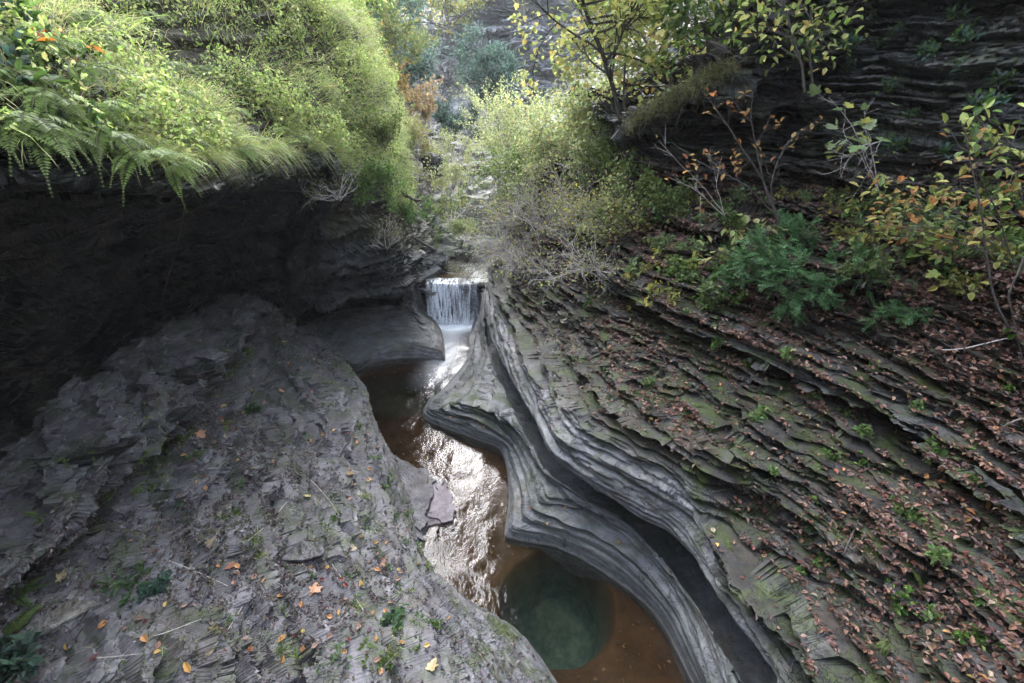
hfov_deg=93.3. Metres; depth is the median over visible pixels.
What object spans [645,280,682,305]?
leafy plant
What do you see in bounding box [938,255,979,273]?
leafy plant
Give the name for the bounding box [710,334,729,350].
leafy plant
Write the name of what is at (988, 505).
fallen leaf
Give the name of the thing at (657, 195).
shrub
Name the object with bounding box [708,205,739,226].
leafy plant
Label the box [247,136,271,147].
fern
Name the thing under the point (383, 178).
shrub
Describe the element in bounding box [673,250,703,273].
leafy plant
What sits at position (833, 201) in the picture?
leafy plant
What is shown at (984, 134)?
shrub
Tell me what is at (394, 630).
leafy plant
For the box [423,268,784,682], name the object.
sculpted rock
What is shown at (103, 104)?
fern
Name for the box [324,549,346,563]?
stone
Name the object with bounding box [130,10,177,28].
fern
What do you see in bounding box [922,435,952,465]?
leafy plant
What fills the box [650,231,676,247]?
leafy plant
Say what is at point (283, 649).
grass tuft
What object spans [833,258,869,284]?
leafy plant
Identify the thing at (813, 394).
leafy plant
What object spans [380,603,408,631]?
leafy plant
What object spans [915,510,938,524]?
fern
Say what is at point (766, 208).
leafy plant
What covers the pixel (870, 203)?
leafy plant
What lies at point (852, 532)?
dead branch
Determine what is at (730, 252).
leafy plant
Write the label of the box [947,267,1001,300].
leafy plant
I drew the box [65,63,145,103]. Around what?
fern
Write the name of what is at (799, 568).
leafy plant
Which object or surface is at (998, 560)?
leaf litter
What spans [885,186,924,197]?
leafy plant
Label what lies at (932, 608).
leafy plant
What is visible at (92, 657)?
fallen leaf
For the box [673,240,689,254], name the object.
leafy plant
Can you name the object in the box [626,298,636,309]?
leafy plant
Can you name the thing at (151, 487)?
leafy plant
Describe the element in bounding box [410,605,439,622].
leafy plant
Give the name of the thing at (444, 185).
shrub
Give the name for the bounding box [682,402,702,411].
fern
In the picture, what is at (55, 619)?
stone
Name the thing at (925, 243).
shrub
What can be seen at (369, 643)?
fern
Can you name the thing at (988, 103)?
sapling
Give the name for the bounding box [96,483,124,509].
grass tuft
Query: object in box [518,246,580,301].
shrub
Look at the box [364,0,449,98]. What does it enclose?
broadleaf tree
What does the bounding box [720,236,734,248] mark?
leafy plant
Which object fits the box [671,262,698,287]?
leafy plant
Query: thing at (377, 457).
leafy plant
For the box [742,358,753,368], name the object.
leafy plant
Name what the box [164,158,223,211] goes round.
fern
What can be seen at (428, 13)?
broadleaf tree
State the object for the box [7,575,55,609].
fern
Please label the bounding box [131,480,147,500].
fern
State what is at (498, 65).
bush
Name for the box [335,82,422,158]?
shrub
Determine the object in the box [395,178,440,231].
shrub
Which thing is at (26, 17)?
leafy plant
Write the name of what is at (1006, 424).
dead branch
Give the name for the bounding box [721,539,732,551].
fern
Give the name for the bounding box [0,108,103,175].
fern
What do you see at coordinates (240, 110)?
fern
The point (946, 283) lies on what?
leafy plant
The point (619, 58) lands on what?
broadleaf tree
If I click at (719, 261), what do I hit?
leafy plant
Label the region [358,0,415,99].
valley side
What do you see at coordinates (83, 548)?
stone
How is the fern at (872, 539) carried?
on the rock slope
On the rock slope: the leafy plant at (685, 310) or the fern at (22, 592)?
the leafy plant at (685, 310)
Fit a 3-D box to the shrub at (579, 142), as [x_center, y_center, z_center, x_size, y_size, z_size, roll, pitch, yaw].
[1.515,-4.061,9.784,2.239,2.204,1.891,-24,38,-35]
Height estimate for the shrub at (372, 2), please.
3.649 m
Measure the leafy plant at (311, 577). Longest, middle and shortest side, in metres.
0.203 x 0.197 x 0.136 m
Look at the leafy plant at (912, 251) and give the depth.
5.21 m
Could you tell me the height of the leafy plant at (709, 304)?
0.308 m
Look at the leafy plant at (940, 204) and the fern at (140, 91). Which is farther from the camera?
the leafy plant at (940, 204)
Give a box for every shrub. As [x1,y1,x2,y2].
[296,163,361,211]
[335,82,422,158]
[343,138,410,218]
[347,2,401,75]
[351,0,438,77]
[355,0,396,14]
[363,211,409,249]
[382,51,427,114]
[393,140,415,173]
[395,106,437,157]
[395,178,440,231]
[402,73,446,124]
[414,163,435,183]
[415,113,439,151]
[420,145,488,197]
[425,95,479,134]
[426,182,475,221]
[428,102,492,168]
[429,222,445,247]
[431,174,451,191]
[443,211,480,243]
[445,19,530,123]
[447,71,526,151]
[449,159,540,242]
[463,209,519,267]
[467,123,563,220]
[473,83,533,168]
[475,231,538,280]
[483,160,580,247]
[502,69,575,147]
[505,69,594,198]
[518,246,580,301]
[530,80,605,189]
[534,149,622,255]
[536,211,622,297]
[551,51,628,138]
[559,164,658,252]
[562,116,637,203]
[589,150,704,227]
[655,121,724,217]
[673,87,822,226]
[696,213,787,261]
[806,83,899,195]
[814,140,884,200]
[849,162,1023,264]
[857,220,951,277]
[930,103,1023,270]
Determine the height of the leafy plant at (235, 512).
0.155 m
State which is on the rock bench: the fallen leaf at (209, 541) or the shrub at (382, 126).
the fallen leaf at (209, 541)
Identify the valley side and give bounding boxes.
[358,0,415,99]
[485,0,728,191]
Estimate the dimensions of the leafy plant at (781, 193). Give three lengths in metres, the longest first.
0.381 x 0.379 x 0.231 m
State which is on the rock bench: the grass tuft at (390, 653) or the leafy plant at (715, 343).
the grass tuft at (390, 653)
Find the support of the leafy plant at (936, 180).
on the rock slope
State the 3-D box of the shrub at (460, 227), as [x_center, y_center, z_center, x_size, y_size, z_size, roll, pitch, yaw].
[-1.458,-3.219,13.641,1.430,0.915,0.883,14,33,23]
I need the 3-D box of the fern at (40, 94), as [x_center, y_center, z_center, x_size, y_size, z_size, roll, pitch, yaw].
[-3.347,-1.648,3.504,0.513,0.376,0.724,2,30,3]
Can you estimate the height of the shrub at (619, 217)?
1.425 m
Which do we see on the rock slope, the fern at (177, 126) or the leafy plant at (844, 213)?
the leafy plant at (844, 213)
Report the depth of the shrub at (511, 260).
9.77 m
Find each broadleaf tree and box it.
[364,0,449,98]
[391,0,494,52]
[401,0,458,29]
[487,0,524,17]
[508,0,713,207]
[536,0,720,166]
[548,0,690,166]
[643,0,831,91]
[650,0,763,72]
[651,0,863,88]
[719,0,866,91]
[742,0,868,83]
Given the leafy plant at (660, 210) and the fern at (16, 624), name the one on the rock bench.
the fern at (16, 624)
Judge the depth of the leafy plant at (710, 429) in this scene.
5.58 m
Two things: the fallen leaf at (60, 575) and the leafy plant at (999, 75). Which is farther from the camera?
the leafy plant at (999, 75)
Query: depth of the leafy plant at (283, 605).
4.59 m
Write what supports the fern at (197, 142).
on the hill
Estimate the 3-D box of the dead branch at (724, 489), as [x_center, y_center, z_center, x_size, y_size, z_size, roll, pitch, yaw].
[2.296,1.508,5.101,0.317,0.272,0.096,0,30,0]
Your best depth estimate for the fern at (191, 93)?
5.20 m
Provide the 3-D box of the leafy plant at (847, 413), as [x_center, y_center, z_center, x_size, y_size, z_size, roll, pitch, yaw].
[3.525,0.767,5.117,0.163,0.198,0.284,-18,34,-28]
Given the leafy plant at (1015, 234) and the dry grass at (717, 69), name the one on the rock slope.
the leafy plant at (1015, 234)
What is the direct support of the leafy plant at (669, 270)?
on the rock slope
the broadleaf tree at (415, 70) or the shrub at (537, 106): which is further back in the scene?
the broadleaf tree at (415, 70)
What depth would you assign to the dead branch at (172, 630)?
3.95 m
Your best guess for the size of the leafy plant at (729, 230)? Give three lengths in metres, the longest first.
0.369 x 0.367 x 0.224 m
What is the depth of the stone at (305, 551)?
5.17 m
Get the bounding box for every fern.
[0,64,105,121]
[0,85,119,143]
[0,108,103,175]
[0,129,76,168]
[1,603,45,664]
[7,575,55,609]
[11,134,137,192]
[23,496,65,525]
[24,35,112,90]
[29,125,119,197]
[54,457,69,468]
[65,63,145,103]
[66,11,121,44]
[72,99,168,153]
[81,33,150,65]
[87,131,175,187]
[108,105,195,131]
[109,147,217,205]
[118,79,185,115]
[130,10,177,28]
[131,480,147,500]
[137,441,155,467]
[150,61,201,79]
[154,88,209,113]
[154,118,206,153]
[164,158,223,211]
[169,134,220,165]
[187,65,222,90]
[192,114,239,137]
[206,130,251,146]
[219,420,234,431]
[220,107,258,128]
[233,74,257,95]
[236,145,266,179]
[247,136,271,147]
[275,128,299,137]
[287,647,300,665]
[297,136,316,149]
[358,635,379,650]
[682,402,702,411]
[708,383,722,402]
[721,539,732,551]
[855,532,883,557]
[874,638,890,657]
[892,561,923,595]
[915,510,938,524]
[951,418,970,424]
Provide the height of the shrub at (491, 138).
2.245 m
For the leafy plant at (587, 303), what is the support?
on the rock slope
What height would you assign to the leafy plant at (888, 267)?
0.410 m
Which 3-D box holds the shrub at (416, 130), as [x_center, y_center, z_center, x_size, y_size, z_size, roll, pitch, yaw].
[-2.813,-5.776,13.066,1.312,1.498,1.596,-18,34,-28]
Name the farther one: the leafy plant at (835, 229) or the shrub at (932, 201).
the leafy plant at (835, 229)
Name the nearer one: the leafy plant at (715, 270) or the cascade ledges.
the leafy plant at (715, 270)
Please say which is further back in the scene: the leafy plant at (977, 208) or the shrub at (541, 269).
the shrub at (541, 269)
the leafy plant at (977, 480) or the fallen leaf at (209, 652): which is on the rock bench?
the fallen leaf at (209, 652)
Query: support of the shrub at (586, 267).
on the rock slope
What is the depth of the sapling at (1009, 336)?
3.78 m
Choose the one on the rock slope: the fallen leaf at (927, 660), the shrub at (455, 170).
the fallen leaf at (927, 660)
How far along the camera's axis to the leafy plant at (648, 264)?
6.96 m
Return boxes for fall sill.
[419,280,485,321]
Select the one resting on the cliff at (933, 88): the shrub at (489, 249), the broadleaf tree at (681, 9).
the broadleaf tree at (681, 9)
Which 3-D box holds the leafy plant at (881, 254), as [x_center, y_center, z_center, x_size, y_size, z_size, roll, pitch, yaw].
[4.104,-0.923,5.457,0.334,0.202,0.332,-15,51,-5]
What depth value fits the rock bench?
5.20 m
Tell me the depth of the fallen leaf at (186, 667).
3.78 m
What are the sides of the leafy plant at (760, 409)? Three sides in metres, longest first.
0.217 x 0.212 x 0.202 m
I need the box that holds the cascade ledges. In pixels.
[424,116,552,308]
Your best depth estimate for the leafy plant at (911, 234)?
5.24 m
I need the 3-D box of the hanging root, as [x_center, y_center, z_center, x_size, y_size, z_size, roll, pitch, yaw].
[-4.014,-1.158,5.726,0.825,1.626,0.027,-5,30,-8]
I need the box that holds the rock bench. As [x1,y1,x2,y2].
[0,264,556,682]
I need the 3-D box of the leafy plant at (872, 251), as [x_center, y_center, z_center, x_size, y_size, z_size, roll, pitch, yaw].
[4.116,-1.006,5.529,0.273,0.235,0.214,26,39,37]
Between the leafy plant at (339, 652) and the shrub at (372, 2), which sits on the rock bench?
the leafy plant at (339, 652)
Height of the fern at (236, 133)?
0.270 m
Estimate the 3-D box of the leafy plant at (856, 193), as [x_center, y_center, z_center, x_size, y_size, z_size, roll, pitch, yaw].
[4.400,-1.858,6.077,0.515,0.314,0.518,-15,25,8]
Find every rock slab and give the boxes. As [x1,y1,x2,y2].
[394,455,441,550]
[427,477,456,531]
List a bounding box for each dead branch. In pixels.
[96,651,138,658]
[133,619,200,642]
[169,560,226,585]
[712,478,748,492]
[844,499,862,552]
[937,338,1007,350]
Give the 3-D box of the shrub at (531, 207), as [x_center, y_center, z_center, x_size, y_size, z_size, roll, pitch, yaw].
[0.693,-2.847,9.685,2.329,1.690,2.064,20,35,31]
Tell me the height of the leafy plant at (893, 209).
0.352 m
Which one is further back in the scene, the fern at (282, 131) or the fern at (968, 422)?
the fern at (282, 131)
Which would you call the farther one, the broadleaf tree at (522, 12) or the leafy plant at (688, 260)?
the broadleaf tree at (522, 12)
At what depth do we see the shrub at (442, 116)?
24.39 m
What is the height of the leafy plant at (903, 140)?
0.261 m
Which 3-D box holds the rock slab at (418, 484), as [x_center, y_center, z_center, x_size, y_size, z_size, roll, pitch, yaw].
[-1.620,2.471,7.646,1.047,0.205,2.069,0,30,0]
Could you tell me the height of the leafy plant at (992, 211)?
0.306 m
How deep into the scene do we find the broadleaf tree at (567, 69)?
8.16 m
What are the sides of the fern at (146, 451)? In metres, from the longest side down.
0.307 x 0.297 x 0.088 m
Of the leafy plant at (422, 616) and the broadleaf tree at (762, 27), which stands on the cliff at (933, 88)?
the broadleaf tree at (762, 27)
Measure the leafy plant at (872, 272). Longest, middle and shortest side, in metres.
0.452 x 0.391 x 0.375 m
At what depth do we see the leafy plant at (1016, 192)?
4.75 m
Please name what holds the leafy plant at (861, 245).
on the rock slope
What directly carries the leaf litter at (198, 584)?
on the rock bench
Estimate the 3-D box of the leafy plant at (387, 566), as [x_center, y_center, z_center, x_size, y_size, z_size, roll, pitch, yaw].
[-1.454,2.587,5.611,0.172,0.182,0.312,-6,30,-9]
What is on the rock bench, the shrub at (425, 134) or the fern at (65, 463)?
the fern at (65, 463)
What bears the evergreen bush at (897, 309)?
on the rock slope
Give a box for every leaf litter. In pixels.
[0,304,555,682]
[492,124,1023,682]
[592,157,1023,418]
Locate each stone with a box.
[12,599,100,636]
[56,437,139,465]
[58,530,105,562]
[165,405,198,422]
[175,363,222,384]
[193,348,229,365]
[280,540,323,562]
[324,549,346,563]
[419,288,438,295]
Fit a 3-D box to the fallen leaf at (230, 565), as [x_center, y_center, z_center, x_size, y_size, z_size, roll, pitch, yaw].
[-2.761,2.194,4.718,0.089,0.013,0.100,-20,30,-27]
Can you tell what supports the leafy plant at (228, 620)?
on the rock bench
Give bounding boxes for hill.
[0,0,440,252]
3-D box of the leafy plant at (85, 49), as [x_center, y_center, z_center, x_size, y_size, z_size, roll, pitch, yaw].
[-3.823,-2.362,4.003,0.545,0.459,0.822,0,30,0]
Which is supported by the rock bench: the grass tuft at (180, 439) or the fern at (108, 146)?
the grass tuft at (180, 439)
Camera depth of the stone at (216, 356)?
6.58 m
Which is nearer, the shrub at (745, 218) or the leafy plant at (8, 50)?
the leafy plant at (8, 50)
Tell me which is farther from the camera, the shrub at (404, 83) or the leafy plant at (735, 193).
the shrub at (404, 83)
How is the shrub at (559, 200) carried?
on the rock slope
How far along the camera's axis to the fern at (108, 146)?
3.56 m
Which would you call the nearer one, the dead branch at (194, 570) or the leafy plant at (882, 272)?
the dead branch at (194, 570)
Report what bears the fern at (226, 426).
on the rock bench
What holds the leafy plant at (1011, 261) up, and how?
on the rock slope
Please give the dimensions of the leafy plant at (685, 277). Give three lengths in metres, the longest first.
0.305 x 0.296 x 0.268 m
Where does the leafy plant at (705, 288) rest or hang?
on the rock slope
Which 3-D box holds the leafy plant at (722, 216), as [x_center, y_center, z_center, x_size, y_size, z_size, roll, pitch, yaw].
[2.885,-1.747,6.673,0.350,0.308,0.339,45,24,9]
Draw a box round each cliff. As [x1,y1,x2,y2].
[0,134,447,460]
[397,0,697,118]
[568,0,1023,195]
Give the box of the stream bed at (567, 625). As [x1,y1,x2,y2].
[359,329,684,682]
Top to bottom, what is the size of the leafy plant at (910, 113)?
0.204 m
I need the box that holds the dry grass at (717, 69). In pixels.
[619,46,754,136]
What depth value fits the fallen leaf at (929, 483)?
4.36 m
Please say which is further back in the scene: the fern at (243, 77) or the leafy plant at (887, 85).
the fern at (243, 77)
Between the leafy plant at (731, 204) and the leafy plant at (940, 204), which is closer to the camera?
the leafy plant at (940, 204)
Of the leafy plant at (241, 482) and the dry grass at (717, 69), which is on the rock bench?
the leafy plant at (241, 482)
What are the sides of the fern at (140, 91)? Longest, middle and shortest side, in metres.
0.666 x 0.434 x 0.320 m
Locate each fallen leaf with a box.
[55,569,66,581]
[88,653,98,662]
[98,620,107,628]
[139,634,147,641]
[155,640,160,648]
[183,662,190,672]
[195,429,205,437]
[204,538,214,546]
[205,648,213,655]
[208,624,220,634]
[225,561,233,569]
[277,635,284,642]
[278,655,284,663]
[309,582,322,592]
[380,558,385,566]
[425,658,437,670]
[923,479,940,488]
[923,658,930,663]
[986,502,990,509]
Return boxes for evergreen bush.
[714,208,886,326]
[858,273,942,330]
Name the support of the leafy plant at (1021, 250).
on the rock slope
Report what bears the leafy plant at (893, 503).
on the rock slope
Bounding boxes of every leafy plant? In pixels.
[0,0,43,39]
[0,26,71,106]
[0,628,46,682]
[5,24,107,84]
[8,85,116,162]
[91,560,153,606]
[134,569,172,602]
[143,482,157,492]
[151,467,173,478]
[171,499,183,509]
[180,450,203,459]
[218,508,239,520]
[225,612,235,627]
[230,478,244,489]
[242,402,263,414]
[245,348,254,358]
[277,600,297,616]
[299,571,316,582]
[311,641,351,677]
[320,513,338,524]
[341,593,361,608]
[355,651,392,670]
[367,453,382,462]
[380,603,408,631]
[381,473,393,488]
[382,555,393,571]
[387,606,402,636]
[391,509,411,521]
[401,536,421,547]
[409,632,421,653]
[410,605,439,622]
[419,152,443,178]
[425,619,442,633]
[583,298,592,308]
[599,367,611,374]
[619,255,645,280]
[620,271,635,283]
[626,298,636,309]
[628,211,658,230]
[638,236,651,244]
[638,260,665,275]
[639,288,664,308]
[641,376,654,388]
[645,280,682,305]
[646,200,672,223]
[647,236,679,258]
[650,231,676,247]
[651,235,675,254]
[656,255,683,277]
[664,254,682,266]
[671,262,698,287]
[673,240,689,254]
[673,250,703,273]
[675,267,696,280]
[678,256,700,275]
[680,307,690,316]
[681,260,709,274]
[682,192,712,208]
[686,235,707,251]
[689,292,720,311]
[690,211,708,222]
[691,274,723,299]
[694,275,730,304]
[705,245,731,264]
[705,419,718,431]
[706,261,734,279]
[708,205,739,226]
[710,196,734,211]
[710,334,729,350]
[712,206,732,224]
[714,253,730,263]
[719,220,747,234]
[719,247,738,260]
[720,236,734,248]
[720,280,748,305]
[726,213,747,231]
[728,182,760,207]
[734,230,750,245]
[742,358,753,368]
[746,410,762,424]
[753,404,771,419]
[758,196,774,215]
[767,465,780,477]
[774,185,798,201]
[777,346,797,362]
[793,565,806,575]
[796,188,817,202]
[802,489,818,504]
[803,390,823,400]
[810,122,825,131]
[811,186,840,204]
[812,551,834,566]
[818,199,866,220]
[821,446,845,461]
[823,24,851,43]
[823,188,836,203]
[826,214,870,231]
[828,225,882,253]
[831,222,857,240]
[832,184,860,206]
[833,31,865,56]
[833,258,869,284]
[836,406,861,418]
[838,53,854,68]
[838,197,866,226]
[838,258,864,277]
[839,183,877,205]
[847,238,874,252]
[848,211,873,231]
[849,243,900,278]
[849,450,878,469]
[852,423,874,440]
[853,244,885,261]
[857,194,883,219]
[857,244,880,258]
[857,253,892,288]
[861,6,879,20]
[862,221,890,233]
[863,197,880,213]
[867,36,886,50]
[868,359,882,370]
[871,264,894,279]
[875,76,903,95]
[875,190,929,219]
[876,219,907,241]
[879,132,914,154]
[879,185,921,207]
[883,21,907,40]
[884,577,915,615]
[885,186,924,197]
[886,201,908,223]
[887,199,918,223]
[887,239,923,266]
[887,251,915,267]
[890,493,910,510]
[891,223,924,250]
[892,504,928,524]
[901,106,922,118]
[903,222,921,236]
[905,199,939,221]
[908,399,926,409]
[910,38,941,61]
[913,204,942,222]
[913,601,943,625]
[916,195,940,208]
[918,221,946,237]
[918,250,933,267]
[922,171,946,197]
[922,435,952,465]
[923,206,965,231]
[924,202,949,218]
[924,229,976,245]
[924,544,951,568]
[927,259,951,286]
[928,253,982,296]
[936,139,966,158]
[938,236,963,268]
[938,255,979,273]
[944,239,985,266]
[945,1,973,19]
[945,16,986,46]
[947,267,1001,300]
[949,55,969,76]
[952,623,1004,651]
[957,195,1023,224]
[958,218,967,233]
[960,442,978,463]
[961,88,1011,116]
[961,174,1010,203]
[961,230,1013,250]
[965,199,997,226]
[967,471,987,487]
[970,586,991,608]
[978,185,1011,204]
[978,236,1023,262]
[983,67,1022,89]
[985,254,1023,274]
[986,208,1023,229]
[988,239,1023,269]
[994,184,1023,203]
[997,194,1023,210]
[998,225,1023,247]
[999,378,1015,392]
[1008,231,1023,249]
[1013,245,1023,272]
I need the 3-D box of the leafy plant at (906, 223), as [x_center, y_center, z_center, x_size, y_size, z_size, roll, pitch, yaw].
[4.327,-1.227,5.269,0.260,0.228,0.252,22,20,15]
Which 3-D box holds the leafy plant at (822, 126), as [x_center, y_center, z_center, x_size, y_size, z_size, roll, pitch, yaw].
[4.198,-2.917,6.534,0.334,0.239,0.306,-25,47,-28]
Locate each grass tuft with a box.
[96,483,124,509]
[171,433,191,444]
[226,368,236,378]
[236,526,268,552]
[248,546,272,563]
[273,636,297,658]
[349,594,370,612]
[356,486,373,505]
[384,637,408,668]
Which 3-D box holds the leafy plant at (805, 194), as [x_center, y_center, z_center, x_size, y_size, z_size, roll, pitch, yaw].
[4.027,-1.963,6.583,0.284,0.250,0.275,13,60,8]
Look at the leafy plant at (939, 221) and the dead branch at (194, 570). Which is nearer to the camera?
the dead branch at (194, 570)
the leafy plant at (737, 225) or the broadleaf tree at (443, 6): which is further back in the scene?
the broadleaf tree at (443, 6)
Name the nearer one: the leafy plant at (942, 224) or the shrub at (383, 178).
the leafy plant at (942, 224)
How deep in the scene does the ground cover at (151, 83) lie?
6.28 m
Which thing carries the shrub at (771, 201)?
on the rock slope
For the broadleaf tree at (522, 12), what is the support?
on the cliff at (494, 20)
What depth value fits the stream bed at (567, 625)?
7.08 m
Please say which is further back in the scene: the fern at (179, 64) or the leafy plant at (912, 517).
the fern at (179, 64)
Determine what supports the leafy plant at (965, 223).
on the rock slope
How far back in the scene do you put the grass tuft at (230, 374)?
7.60 m
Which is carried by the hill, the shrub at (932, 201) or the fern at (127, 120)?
the fern at (127, 120)
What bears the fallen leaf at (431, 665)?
on the rock bench
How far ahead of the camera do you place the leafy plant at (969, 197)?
4.95 m
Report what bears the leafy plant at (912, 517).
on the rock slope
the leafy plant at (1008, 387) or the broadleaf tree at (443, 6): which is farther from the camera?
the broadleaf tree at (443, 6)
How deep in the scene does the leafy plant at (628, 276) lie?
7.19 m
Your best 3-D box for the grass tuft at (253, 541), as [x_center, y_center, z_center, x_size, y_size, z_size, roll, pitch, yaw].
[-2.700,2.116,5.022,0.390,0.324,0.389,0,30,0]
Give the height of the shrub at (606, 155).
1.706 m
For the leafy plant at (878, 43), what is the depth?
5.77 m
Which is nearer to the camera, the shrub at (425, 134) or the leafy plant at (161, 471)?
the leafy plant at (161, 471)
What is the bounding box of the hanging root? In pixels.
[160,198,185,306]
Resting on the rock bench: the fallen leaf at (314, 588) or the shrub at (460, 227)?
the fallen leaf at (314, 588)
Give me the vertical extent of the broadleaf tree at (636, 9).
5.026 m
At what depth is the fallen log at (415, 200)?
10.50 m
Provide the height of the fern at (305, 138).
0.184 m
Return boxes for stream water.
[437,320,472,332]
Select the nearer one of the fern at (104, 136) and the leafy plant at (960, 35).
the fern at (104, 136)
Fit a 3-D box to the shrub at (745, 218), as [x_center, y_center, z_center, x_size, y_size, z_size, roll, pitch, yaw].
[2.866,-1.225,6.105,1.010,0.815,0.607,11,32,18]
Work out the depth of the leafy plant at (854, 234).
5.59 m
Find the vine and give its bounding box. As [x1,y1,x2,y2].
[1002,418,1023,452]
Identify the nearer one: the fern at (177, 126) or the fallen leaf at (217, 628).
the fallen leaf at (217, 628)
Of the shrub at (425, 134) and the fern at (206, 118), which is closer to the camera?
the fern at (206, 118)
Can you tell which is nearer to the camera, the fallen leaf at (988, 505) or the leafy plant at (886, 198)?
the fallen leaf at (988, 505)
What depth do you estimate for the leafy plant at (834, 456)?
4.84 m
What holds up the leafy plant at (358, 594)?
on the rock bench
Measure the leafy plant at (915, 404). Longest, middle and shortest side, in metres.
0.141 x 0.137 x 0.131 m
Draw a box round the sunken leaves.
[366,338,670,682]
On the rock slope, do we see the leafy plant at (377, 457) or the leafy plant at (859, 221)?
the leafy plant at (859, 221)
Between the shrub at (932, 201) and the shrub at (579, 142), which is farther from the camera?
the shrub at (579, 142)
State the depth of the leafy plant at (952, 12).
4.91 m
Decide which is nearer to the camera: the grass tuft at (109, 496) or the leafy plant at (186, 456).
the grass tuft at (109, 496)
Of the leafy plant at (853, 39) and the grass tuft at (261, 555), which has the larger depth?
the leafy plant at (853, 39)
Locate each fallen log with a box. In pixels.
[392,186,422,224]
[414,236,435,250]
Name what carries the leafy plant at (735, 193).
on the rock slope
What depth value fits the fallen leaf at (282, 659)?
4.18 m
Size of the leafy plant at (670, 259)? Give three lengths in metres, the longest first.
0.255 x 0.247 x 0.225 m
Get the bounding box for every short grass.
[47,302,532,682]
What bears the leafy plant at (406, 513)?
on the rock bench
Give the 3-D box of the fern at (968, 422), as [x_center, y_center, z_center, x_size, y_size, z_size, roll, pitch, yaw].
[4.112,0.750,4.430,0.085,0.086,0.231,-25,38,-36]
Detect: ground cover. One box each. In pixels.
[0,0,421,203]
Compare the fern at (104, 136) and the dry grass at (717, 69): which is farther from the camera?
the dry grass at (717, 69)
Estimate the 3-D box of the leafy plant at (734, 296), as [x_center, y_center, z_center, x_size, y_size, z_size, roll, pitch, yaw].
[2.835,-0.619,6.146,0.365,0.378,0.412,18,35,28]
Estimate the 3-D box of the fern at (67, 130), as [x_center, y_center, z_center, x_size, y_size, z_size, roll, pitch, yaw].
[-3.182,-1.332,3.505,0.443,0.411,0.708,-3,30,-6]
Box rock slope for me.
[487,110,1023,682]
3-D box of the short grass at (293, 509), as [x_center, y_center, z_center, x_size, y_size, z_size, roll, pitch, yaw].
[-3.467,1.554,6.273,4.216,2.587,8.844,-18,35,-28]
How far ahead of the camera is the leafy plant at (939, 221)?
5.18 m
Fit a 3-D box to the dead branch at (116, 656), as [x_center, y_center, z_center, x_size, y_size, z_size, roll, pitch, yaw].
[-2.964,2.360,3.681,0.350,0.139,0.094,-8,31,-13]
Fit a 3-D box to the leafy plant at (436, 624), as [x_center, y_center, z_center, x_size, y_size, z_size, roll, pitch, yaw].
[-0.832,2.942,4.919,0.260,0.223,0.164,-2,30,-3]
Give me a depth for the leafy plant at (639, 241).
7.47 m
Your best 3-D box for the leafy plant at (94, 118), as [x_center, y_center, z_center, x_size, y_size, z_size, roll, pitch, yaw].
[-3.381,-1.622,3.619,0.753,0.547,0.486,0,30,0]
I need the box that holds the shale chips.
[0,310,545,682]
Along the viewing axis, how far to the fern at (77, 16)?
4.74 m
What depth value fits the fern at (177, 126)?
4.58 m
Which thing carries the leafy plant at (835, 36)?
on the cliff at (933, 88)
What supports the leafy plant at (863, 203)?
on the rock slope
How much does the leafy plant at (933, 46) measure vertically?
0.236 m
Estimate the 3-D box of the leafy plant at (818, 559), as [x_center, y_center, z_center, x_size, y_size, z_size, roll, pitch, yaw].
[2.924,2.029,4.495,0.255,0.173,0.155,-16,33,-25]
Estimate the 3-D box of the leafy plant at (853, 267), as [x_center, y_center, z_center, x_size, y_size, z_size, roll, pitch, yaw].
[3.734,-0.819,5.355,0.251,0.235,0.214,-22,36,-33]
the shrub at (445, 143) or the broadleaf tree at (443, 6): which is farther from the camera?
the broadleaf tree at (443, 6)
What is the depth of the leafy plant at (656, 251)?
7.07 m
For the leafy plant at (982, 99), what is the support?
on the cliff at (933, 88)
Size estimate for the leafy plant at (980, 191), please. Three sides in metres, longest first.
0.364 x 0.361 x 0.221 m
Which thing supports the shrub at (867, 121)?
on the rock slope
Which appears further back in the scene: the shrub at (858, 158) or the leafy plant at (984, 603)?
the shrub at (858, 158)
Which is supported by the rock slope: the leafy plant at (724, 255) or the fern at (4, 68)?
the leafy plant at (724, 255)
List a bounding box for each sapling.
[959,95,1020,333]
[1003,256,1023,363]
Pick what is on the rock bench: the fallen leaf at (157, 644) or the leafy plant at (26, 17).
the fallen leaf at (157, 644)
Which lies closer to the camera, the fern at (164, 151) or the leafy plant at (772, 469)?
the fern at (164, 151)
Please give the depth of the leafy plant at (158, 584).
4.31 m

